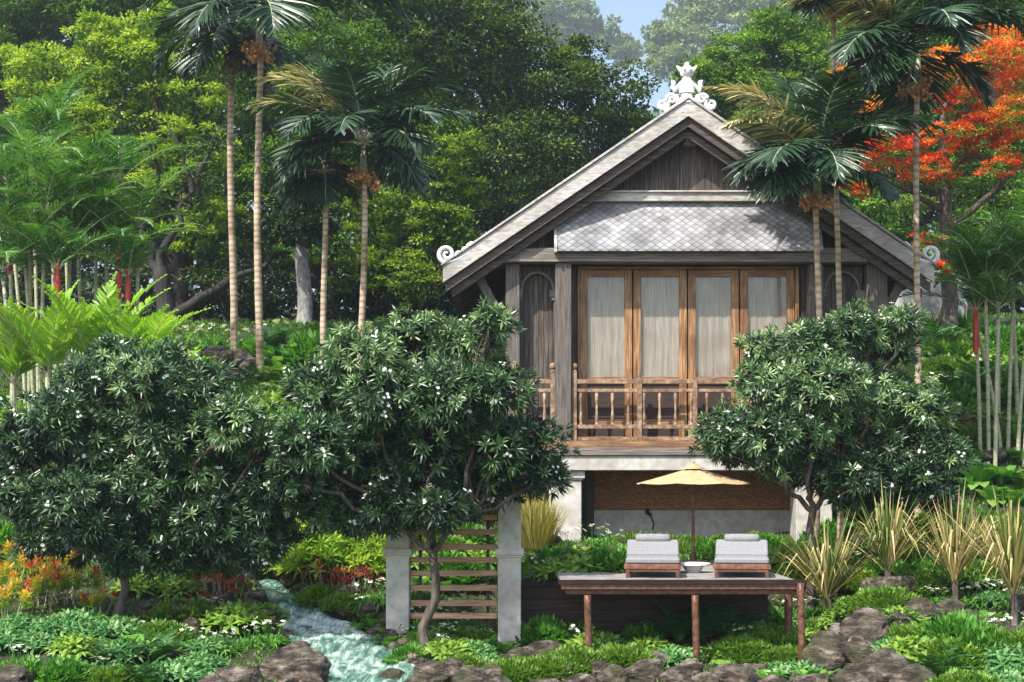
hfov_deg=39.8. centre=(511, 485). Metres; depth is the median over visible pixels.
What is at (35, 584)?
croton
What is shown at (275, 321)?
lily clump
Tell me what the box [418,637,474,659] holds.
pale leaf plant
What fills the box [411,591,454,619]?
leafy shrub
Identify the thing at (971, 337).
silver leaf plant
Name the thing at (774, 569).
pale leaf plant
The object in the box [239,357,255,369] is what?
boulder
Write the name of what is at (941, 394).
shrub
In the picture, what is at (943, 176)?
flame tree
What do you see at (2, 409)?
pale leaf plant
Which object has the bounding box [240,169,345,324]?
forest tree
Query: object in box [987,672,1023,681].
silver leaf plant
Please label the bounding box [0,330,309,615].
shrub tree
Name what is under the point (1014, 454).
broad leaf plant
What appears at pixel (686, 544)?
grass tuft
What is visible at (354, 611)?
lily clump
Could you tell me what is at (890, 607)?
fern
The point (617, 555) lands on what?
leafy shrub
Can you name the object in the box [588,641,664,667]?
leafy mound
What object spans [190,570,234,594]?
red leaf plant
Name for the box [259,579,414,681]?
stream water
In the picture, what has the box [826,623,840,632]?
boulder
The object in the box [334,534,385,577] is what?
lime bush
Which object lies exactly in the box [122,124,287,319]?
leaning tree
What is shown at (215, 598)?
lily clump
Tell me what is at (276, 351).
broad leaf plant
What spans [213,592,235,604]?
boulder
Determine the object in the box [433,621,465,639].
lily clump
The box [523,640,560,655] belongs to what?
boulder
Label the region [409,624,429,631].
broad leaf plant
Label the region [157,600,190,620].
boulder
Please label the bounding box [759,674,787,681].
boulder
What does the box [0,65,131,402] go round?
clumping palm
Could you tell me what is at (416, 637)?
grass tuft
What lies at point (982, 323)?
leafy shrub
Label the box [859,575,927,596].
boulder
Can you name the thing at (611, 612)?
retaining wall
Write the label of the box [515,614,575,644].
leafy shrub
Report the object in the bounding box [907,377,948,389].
pale leaf plant
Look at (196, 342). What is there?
lily clump
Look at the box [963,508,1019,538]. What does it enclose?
leafy shrub
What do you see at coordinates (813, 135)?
areca palm
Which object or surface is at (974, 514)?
gold striped plant
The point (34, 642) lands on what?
silver leaf plant
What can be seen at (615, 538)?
grass tuft
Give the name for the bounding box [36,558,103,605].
croton
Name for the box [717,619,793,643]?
leafy mound
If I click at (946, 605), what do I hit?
boulder
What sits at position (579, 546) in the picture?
pale leaf plant
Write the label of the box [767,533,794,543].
grass tuft
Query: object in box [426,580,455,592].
broad leaf plant
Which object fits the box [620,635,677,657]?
pale leaf plant
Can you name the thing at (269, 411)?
leafy shrub
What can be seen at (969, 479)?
broad leaf plant
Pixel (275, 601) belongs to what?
boulder
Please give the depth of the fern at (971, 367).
30.43 m
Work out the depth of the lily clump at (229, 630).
19.66 m
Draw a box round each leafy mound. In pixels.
[74,662,141,681]
[105,614,149,637]
[128,618,196,645]
[140,595,215,623]
[226,377,267,389]
[236,389,263,402]
[291,582,339,605]
[317,590,368,612]
[411,528,425,543]
[414,535,465,553]
[439,652,486,667]
[447,637,491,656]
[453,626,497,643]
[484,656,546,681]
[507,654,556,680]
[525,652,590,681]
[541,643,606,673]
[580,554,624,571]
[583,641,627,665]
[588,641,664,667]
[678,535,703,543]
[705,633,777,663]
[710,533,731,541]
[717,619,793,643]
[732,627,805,658]
[741,530,764,534]
[754,643,797,663]
[769,561,806,579]
[796,617,828,631]
[822,602,845,616]
[830,593,877,616]
[833,529,857,541]
[840,584,921,612]
[856,555,904,571]
[879,621,927,640]
[895,540,941,564]
[896,567,962,596]
[901,515,939,526]
[902,633,996,673]
[906,353,975,378]
[921,334,983,356]
[924,666,1005,681]
[948,421,1010,442]
[955,364,1020,390]
[960,558,1005,587]
[971,623,1023,652]
[995,511,1022,531]
[996,627,1023,650]
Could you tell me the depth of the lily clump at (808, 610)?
21.68 m
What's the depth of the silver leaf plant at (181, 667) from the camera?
17.27 m
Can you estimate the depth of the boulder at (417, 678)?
17.64 m
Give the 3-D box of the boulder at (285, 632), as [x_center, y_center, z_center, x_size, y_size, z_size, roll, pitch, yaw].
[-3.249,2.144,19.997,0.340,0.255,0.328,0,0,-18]
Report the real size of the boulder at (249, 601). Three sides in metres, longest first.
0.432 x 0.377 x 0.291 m
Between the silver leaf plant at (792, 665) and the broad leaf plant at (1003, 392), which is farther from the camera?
the broad leaf plant at (1003, 392)
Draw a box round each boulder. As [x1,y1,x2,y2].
[0,663,34,681]
[135,597,163,614]
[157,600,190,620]
[183,617,201,634]
[197,673,229,681]
[202,345,215,356]
[203,356,220,373]
[207,345,227,355]
[213,350,233,366]
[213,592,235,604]
[214,666,263,681]
[225,367,243,377]
[233,349,252,367]
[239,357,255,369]
[241,598,259,606]
[245,589,267,602]
[251,608,283,632]
[259,643,330,681]
[268,599,279,604]
[274,629,294,639]
[280,571,298,586]
[293,580,310,591]
[294,640,310,645]
[299,673,323,681]
[306,594,322,607]
[311,577,329,584]
[336,602,354,617]
[341,585,361,600]
[356,602,380,618]
[366,623,385,634]
[377,611,385,624]
[378,629,398,640]
[378,668,404,679]
[386,636,411,649]
[399,652,426,665]
[404,674,430,681]
[413,659,451,681]
[444,658,465,679]
[451,665,489,681]
[481,663,503,677]
[486,676,511,681]
[507,647,530,658]
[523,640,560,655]
[529,678,561,681]
[551,664,578,680]
[552,535,562,543]
[562,673,600,681]
[581,659,608,676]
[597,664,629,681]
[624,658,664,681]
[650,651,668,666]
[657,665,694,681]
[677,658,703,674]
[687,671,723,681]
[710,637,722,643]
[710,663,755,681]
[725,666,760,681]
[743,663,767,671]
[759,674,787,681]
[786,671,797,681]
[795,673,830,681]
[801,630,847,677]
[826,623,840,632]
[832,663,869,681]
[838,565,859,591]
[839,607,889,647]
[841,636,872,663]
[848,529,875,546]
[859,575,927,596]
[860,647,909,681]
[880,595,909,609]
[886,611,914,632]
[888,663,934,681]
[904,597,941,623]
[935,599,966,614]
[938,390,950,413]
[947,609,976,619]
[951,409,985,426]
[980,447,1008,463]
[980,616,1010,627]
[985,418,1013,437]
[1006,624,1022,631]
[1009,594,1023,613]
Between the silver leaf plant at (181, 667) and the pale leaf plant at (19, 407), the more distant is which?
the pale leaf plant at (19, 407)
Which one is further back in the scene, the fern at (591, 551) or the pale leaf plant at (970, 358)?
the pale leaf plant at (970, 358)
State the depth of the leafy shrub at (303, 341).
32.62 m
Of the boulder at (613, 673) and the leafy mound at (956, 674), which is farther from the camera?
the boulder at (613, 673)
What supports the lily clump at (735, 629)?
on the terrain at (252, 578)
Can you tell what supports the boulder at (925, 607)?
on the terrain at (252, 578)
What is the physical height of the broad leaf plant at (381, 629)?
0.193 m
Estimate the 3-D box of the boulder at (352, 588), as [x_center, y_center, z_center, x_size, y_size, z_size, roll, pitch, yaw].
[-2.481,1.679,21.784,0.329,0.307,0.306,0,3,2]
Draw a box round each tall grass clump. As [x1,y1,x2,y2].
[521,494,567,551]
[521,501,568,554]
[523,495,569,522]
[523,499,573,544]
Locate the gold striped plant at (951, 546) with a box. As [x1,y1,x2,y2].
[889,478,1007,600]
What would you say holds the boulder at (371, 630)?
on the terrain at (252, 578)
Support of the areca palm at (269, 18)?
on the terrain at (252, 578)
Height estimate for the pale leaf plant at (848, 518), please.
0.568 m
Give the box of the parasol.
[637,460,750,561]
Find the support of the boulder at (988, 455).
on the terrain at (252, 578)
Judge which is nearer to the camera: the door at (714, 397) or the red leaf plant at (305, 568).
the red leaf plant at (305, 568)
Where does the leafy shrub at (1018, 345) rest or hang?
on the terrain at (252, 578)
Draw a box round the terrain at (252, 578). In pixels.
[0,308,1023,681]
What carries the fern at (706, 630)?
on the terrain at (252, 578)
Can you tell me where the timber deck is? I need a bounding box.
[557,562,805,661]
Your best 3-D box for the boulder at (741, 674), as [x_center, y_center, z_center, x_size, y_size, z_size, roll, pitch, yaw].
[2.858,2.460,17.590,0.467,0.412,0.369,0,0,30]
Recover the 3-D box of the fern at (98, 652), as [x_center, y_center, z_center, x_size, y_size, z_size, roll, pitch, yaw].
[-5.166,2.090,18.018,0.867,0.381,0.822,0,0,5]
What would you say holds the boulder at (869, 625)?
on the terrain at (252, 578)
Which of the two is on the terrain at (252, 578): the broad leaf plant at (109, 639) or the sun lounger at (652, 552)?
the broad leaf plant at (109, 639)
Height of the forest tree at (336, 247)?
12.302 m
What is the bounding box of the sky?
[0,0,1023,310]
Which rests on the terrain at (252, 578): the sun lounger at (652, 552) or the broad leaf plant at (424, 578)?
the broad leaf plant at (424, 578)
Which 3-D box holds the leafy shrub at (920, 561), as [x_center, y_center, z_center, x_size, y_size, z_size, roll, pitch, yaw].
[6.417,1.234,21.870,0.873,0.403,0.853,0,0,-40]
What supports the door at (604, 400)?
in the wooden house
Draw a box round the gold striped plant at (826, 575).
[773,506,877,625]
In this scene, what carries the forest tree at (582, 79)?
on the terrain at (252, 578)
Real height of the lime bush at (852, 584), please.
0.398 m
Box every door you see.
[580,270,631,440]
[633,270,686,440]
[688,270,738,440]
[740,270,793,415]
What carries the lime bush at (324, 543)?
on the terrain at (252, 578)
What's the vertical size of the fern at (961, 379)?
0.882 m
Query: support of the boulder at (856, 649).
on the terrain at (252, 578)
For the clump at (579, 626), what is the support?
on the terrain at (252, 578)
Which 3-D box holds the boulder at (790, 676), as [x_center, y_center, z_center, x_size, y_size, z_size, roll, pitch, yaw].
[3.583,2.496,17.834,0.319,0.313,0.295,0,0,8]
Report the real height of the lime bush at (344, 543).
0.901 m
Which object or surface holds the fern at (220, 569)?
on the terrain at (252, 578)
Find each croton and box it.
[0,539,44,577]
[0,552,37,597]
[0,580,34,617]
[5,565,66,609]
[29,549,92,575]
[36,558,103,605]
[74,586,118,612]
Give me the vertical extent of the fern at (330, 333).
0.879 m
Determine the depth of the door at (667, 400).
26.16 m
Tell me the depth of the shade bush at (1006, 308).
41.14 m
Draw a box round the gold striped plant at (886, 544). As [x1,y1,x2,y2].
[843,482,945,576]
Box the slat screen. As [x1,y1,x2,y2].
[410,503,496,630]
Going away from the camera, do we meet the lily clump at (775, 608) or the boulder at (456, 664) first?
the boulder at (456, 664)
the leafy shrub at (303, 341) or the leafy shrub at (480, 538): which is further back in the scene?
the leafy shrub at (303, 341)
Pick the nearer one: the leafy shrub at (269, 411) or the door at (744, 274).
the door at (744, 274)
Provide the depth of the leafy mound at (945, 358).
31.17 m
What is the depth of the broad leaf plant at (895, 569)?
21.22 m
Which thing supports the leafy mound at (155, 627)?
on the terrain at (252, 578)
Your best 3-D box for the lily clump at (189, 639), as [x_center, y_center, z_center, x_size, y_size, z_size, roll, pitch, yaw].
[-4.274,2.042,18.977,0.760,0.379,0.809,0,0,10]
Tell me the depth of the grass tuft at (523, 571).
20.56 m
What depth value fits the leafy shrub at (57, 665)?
16.90 m
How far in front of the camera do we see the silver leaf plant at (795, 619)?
21.31 m
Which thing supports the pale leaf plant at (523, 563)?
on the terrain at (252, 578)
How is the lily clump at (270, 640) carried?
on the terrain at (252, 578)
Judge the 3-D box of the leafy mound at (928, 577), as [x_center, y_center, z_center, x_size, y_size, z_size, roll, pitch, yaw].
[6.073,1.404,20.906,1.160,0.417,1.114,0,0,27]
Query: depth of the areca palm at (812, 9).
25.16 m
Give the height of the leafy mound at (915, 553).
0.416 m
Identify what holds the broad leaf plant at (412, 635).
on the terrain at (252, 578)
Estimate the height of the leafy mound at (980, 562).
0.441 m
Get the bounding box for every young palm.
[0,280,134,515]
[0,297,37,514]
[15,271,170,422]
[92,304,209,349]
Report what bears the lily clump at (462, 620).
on the terrain at (252, 578)
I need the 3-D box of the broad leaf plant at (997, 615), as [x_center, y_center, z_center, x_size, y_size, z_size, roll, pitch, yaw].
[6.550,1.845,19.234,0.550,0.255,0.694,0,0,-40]
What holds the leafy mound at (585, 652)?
on the terrain at (252, 578)
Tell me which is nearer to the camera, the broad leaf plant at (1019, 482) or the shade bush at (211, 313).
the broad leaf plant at (1019, 482)
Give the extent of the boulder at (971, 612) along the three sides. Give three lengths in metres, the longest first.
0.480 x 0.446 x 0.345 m
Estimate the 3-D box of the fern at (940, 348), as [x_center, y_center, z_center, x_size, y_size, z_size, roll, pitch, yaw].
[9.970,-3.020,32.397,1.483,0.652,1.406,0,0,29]
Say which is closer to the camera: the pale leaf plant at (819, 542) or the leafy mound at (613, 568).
the leafy mound at (613, 568)
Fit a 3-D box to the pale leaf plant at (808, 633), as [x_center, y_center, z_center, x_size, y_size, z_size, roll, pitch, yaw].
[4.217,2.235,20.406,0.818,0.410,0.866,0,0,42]
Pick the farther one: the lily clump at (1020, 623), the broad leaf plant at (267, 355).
the broad leaf plant at (267, 355)
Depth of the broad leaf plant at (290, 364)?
32.84 m
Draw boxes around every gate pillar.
[383,479,413,634]
[495,475,523,643]
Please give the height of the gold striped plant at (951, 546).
2.059 m
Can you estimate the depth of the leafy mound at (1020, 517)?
23.87 m
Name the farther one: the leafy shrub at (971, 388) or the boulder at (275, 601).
the leafy shrub at (971, 388)
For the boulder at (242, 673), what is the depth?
16.50 m
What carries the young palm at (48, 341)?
on the terrain at (252, 578)
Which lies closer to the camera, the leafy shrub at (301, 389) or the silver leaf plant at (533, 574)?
the silver leaf plant at (533, 574)
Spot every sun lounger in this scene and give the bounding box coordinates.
[624,534,681,577]
[713,534,770,577]
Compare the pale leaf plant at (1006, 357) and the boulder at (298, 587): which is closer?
the boulder at (298, 587)
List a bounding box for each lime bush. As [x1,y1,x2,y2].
[264,518,359,580]
[268,543,312,576]
[303,532,351,561]
[306,529,382,575]
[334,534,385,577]
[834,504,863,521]
[843,569,880,591]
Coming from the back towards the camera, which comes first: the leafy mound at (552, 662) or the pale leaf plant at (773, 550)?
the pale leaf plant at (773, 550)
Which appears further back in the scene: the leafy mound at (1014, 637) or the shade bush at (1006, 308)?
the shade bush at (1006, 308)
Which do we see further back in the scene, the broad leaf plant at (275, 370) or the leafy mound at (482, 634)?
the broad leaf plant at (275, 370)
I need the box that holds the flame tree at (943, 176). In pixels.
[827,23,1023,333]
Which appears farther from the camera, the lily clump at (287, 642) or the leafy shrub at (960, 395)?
the leafy shrub at (960, 395)
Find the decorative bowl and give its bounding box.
[681,562,710,572]
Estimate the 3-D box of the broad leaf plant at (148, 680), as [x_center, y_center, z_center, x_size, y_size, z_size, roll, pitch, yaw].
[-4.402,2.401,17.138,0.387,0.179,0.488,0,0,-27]
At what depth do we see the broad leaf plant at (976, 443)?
27.55 m
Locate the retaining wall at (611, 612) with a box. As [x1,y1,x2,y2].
[522,580,767,639]
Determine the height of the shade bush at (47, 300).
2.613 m
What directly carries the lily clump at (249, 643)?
on the terrain at (252, 578)
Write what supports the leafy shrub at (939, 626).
on the terrain at (252, 578)
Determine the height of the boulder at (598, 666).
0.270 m
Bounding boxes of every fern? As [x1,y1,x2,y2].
[74,635,139,663]
[105,654,168,681]
[122,627,199,663]
[151,570,182,582]
[168,563,198,576]
[212,558,243,572]
[227,359,282,380]
[242,323,307,348]
[315,329,367,363]
[390,634,418,646]
[522,543,577,565]
[567,546,604,567]
[620,606,699,637]
[634,598,725,633]
[663,603,743,640]
[665,602,716,612]
[684,599,775,635]
[846,553,866,565]
[850,534,915,556]
[869,604,921,621]
[904,644,974,676]
[910,318,984,341]
[921,339,979,357]
[922,362,1007,386]
[923,571,974,590]
[932,352,1020,390]
[939,312,996,332]
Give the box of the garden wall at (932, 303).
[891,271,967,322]
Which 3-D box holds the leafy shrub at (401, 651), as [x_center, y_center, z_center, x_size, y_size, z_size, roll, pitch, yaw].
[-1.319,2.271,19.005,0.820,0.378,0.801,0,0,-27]
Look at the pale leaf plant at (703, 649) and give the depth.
19.29 m
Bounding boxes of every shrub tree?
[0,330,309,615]
[262,294,581,647]
[687,294,979,610]
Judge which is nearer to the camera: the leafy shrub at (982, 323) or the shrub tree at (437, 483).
the shrub tree at (437, 483)
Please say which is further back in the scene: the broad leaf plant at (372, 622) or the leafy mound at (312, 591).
the leafy mound at (312, 591)
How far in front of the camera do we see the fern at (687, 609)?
20.53 m
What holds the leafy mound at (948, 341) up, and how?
on the terrain at (252, 578)
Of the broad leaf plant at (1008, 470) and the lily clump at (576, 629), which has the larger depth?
the broad leaf plant at (1008, 470)
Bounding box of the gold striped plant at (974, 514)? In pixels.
[945,493,1016,559]
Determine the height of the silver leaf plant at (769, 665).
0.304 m
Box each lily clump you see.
[0,644,31,668]
[96,654,115,666]
[176,332,201,355]
[177,325,216,348]
[179,624,210,650]
[193,323,229,344]
[198,630,246,657]
[202,597,221,607]
[217,619,252,639]
[221,325,266,348]
[231,625,268,651]
[233,369,269,391]
[236,616,291,650]
[248,316,291,339]
[254,382,281,391]
[256,620,299,645]
[333,321,355,335]
[339,577,385,611]
[341,593,378,614]
[398,606,440,629]
[414,606,458,633]
[430,622,458,639]
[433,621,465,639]
[447,611,475,628]
[464,611,496,630]
[525,557,557,582]
[549,529,573,547]
[559,624,594,646]
[573,522,618,547]
[597,529,626,547]
[732,622,761,635]
[768,595,783,614]
[783,598,808,616]
[804,595,824,616]
[814,593,837,612]
[842,549,882,576]
[920,584,948,603]
[932,584,962,600]
[958,582,992,609]
[962,577,1008,607]
[989,612,1023,626]
[992,587,1022,612]
[1005,612,1023,626]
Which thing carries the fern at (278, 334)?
on the terrain at (252, 578)
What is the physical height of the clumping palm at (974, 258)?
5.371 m
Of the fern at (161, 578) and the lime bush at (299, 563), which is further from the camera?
the lime bush at (299, 563)
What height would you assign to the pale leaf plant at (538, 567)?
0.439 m
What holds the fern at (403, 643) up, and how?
on the terrain at (252, 578)
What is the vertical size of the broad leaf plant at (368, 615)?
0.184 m
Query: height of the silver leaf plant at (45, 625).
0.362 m
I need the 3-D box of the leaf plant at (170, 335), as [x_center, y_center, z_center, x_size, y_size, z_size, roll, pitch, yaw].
[-5.818,-0.880,24.289,1.750,3.729,1.582,0,0,0]
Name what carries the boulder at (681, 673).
on the terrain at (252, 578)
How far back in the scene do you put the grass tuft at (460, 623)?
20.37 m
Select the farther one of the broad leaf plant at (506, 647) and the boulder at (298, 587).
the boulder at (298, 587)
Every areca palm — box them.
[140,0,430,370]
[150,1,297,350]
[235,50,485,364]
[273,147,376,356]
[701,66,951,537]
[779,0,1023,515]
[783,0,876,539]
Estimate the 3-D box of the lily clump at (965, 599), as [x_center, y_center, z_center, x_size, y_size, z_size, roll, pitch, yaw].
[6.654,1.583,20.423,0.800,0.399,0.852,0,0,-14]
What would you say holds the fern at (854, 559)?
on the terrain at (252, 578)
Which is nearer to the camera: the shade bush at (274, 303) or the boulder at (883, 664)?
the boulder at (883, 664)
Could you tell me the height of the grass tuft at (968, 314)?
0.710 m
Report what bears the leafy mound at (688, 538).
on the terrain at (252, 578)
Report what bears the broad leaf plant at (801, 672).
on the terrain at (252, 578)
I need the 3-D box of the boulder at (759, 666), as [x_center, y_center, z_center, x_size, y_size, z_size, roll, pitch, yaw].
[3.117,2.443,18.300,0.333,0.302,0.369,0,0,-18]
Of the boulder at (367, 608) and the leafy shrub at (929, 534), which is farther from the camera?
the leafy shrub at (929, 534)
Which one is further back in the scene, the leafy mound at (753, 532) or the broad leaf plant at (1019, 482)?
the broad leaf plant at (1019, 482)
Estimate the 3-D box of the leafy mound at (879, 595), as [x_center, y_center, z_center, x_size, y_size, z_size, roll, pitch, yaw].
[5.329,1.610,20.212,1.244,0.447,1.195,0,0,14]
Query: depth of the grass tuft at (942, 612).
19.29 m
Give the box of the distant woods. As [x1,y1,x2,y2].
[0,0,1023,313]
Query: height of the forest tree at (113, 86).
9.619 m
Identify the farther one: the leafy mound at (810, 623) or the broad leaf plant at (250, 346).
the broad leaf plant at (250, 346)
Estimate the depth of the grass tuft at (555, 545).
23.98 m
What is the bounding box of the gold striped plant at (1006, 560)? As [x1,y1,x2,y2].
[948,480,1023,624]
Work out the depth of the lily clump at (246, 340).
34.51 m
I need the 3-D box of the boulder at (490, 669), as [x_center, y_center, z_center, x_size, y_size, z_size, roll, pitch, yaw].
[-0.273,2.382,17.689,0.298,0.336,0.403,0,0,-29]
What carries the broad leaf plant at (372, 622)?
on the terrain at (252, 578)
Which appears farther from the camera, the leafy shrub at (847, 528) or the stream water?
the leafy shrub at (847, 528)
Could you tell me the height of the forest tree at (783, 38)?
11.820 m
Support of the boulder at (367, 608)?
on the terrain at (252, 578)
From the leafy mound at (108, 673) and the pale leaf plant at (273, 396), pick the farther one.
the pale leaf plant at (273, 396)
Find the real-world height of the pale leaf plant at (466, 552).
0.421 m
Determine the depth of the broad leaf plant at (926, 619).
18.95 m
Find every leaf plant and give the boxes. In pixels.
[0,393,17,401]
[0,402,23,412]
[0,404,31,420]
[0,612,42,631]
[0,625,39,651]
[6,631,62,655]
[23,614,68,635]
[34,606,110,636]
[45,632,106,659]
[55,615,119,640]
[84,614,142,638]
[86,562,110,573]
[89,634,137,656]
[91,636,156,664]
[108,574,162,600]
[117,634,156,651]
[131,326,217,379]
[142,678,163,681]
[144,656,215,681]
[152,576,206,597]
[172,650,230,670]
[182,634,238,655]
[187,588,225,605]
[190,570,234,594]
[193,666,225,681]
[199,598,278,634]
[202,623,223,631]
[207,569,253,599]
[237,339,271,356]
[247,389,316,414]
[249,381,280,392]
[250,366,292,382]
[251,601,291,624]
[254,349,271,357]
[255,355,294,367]
[259,602,286,619]
[262,367,291,382]
[263,363,295,371]
[264,346,297,363]
[284,357,296,366]
[290,346,318,364]
[293,561,336,584]
[308,557,357,587]
[317,559,373,590]
[346,621,369,631]
[350,564,382,588]
[351,612,375,621]
[354,617,385,629]
[369,627,385,640]
[371,634,397,645]
[373,656,408,662]
[399,631,418,640]
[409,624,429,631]
[411,550,427,569]
[411,576,430,584]
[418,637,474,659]
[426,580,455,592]
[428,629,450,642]
[429,576,473,591]
[440,539,480,556]
[444,625,472,636]
[448,638,498,655]
[467,550,497,567]
[468,582,485,592]
[478,652,502,663]
[481,637,496,646]
[494,641,520,652]
[521,556,555,579]
[522,566,547,581]
[524,558,555,582]
[529,556,573,578]
[537,572,554,581]
[548,549,601,577]
[564,629,626,647]
[570,543,589,552]
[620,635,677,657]
[656,643,705,667]
[668,632,692,640]
[700,641,739,659]
[700,644,744,664]
[756,668,788,679]
[761,660,785,670]
[766,659,832,680]
[768,544,806,570]
[769,612,797,627]
[770,562,803,576]
[772,543,809,563]
[790,668,840,678]
[793,627,817,644]
[801,535,843,547]
[815,612,845,630]
[832,512,855,523]
[869,635,903,650]
[877,561,921,575]
[878,634,942,663]
[881,605,925,624]
[893,639,950,659]
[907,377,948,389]
[911,509,955,519]
[917,617,930,625]
[921,341,930,347]
[933,416,965,434]
[941,400,1003,419]
[950,656,1010,674]
[954,476,979,493]
[956,456,996,474]
[958,466,1002,489]
[958,565,1001,590]
[960,347,1013,363]
[963,331,983,339]
[968,441,985,450]
[970,589,1009,605]
[970,641,1023,670]
[973,449,983,458]
[973,485,1009,506]
[979,610,1008,618]
[983,414,1023,423]
[985,465,1023,483]
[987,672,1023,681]
[989,664,1023,681]
[991,354,1022,364]
[998,446,1022,461]
[998,490,1023,505]
[1000,388,1023,405]
[1001,423,1023,438]
[1003,397,1023,405]
[1004,472,1023,486]
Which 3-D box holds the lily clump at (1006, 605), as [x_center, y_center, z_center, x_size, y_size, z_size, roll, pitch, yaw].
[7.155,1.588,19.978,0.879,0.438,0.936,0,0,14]
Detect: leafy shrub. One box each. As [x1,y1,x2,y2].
[0,519,26,552]
[0,653,65,681]
[33,653,101,681]
[220,382,262,400]
[230,403,284,428]
[267,406,304,426]
[271,326,336,364]
[279,387,330,412]
[385,640,434,661]
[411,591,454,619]
[417,550,476,577]
[450,556,497,578]
[456,521,495,543]
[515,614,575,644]
[533,543,576,557]
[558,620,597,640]
[580,543,626,572]
[619,623,669,643]
[686,537,715,558]
[759,532,788,546]
[768,604,783,628]
[798,521,849,542]
[809,538,865,564]
[821,514,859,537]
[851,513,877,529]
[909,554,946,571]
[910,518,954,547]
[913,607,1000,650]
[934,380,991,411]
[934,619,1008,662]
[937,499,998,528]
[944,381,990,402]
[955,440,974,457]
[958,336,1013,362]
[959,315,995,335]
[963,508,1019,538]
[983,322,1023,352]
[983,323,1023,351]
[993,356,1021,384]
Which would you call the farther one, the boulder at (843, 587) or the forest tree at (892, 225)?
the forest tree at (892, 225)
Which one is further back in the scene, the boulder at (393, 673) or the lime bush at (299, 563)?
the lime bush at (299, 563)
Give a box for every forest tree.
[0,0,227,307]
[0,0,250,319]
[160,0,413,317]
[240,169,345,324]
[303,0,662,324]
[319,100,491,318]
[505,0,646,109]
[639,0,788,91]
[662,0,884,184]
[832,0,1023,281]
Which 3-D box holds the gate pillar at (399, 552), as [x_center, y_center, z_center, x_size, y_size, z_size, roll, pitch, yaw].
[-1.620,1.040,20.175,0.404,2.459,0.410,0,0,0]
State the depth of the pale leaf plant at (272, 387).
30.21 m
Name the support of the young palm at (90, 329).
on the terrain at (252, 578)
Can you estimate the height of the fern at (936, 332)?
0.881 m
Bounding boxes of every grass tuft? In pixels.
[398,627,456,646]
[429,619,453,632]
[435,619,469,629]
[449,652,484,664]
[521,563,537,578]
[547,542,567,548]
[597,533,619,541]
[624,531,644,542]
[674,538,690,552]
[679,546,689,554]
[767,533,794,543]
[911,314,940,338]
[922,311,965,325]
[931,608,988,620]
[937,307,994,322]
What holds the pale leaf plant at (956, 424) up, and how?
on the terrain at (252, 578)
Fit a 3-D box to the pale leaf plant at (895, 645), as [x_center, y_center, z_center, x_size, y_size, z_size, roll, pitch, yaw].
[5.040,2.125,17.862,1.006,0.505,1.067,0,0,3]
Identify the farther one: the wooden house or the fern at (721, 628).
the wooden house
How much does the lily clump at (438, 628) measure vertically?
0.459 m
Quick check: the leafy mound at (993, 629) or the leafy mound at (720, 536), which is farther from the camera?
the leafy mound at (720, 536)
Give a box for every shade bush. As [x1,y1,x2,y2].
[0,260,99,318]
[92,274,155,318]
[153,245,254,320]
[238,267,319,321]
[312,260,407,321]
[394,282,458,320]
[972,271,1023,313]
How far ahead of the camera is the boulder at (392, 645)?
19.56 m
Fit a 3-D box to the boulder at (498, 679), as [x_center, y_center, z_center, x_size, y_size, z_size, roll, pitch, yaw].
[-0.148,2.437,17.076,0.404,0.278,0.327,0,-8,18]
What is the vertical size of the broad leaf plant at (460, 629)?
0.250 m
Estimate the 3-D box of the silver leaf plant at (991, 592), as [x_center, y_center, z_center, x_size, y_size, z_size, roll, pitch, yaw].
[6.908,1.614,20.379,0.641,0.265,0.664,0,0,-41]
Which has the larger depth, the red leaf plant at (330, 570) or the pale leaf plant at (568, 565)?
the red leaf plant at (330, 570)
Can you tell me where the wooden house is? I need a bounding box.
[437,62,939,542]
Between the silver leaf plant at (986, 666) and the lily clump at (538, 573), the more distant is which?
the lily clump at (538, 573)
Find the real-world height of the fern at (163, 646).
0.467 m
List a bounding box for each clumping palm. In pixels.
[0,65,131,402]
[0,115,162,467]
[10,126,213,447]
[899,201,1023,466]
[926,183,1023,416]
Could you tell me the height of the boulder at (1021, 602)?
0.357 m
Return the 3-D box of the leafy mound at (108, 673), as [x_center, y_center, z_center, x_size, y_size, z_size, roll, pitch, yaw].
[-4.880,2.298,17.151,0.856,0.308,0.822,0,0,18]
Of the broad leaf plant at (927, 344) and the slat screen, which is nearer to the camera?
the slat screen
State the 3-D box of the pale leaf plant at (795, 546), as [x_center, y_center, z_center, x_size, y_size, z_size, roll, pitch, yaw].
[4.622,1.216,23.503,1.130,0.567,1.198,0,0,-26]
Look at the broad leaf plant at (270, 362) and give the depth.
32.63 m
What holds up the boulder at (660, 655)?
on the terrain at (252, 578)
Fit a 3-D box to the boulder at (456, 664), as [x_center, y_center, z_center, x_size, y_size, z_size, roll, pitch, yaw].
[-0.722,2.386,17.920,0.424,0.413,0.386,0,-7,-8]
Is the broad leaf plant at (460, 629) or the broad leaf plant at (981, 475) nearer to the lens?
the broad leaf plant at (460, 629)
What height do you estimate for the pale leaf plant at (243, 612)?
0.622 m
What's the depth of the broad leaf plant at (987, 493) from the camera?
25.65 m
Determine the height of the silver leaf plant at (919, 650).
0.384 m

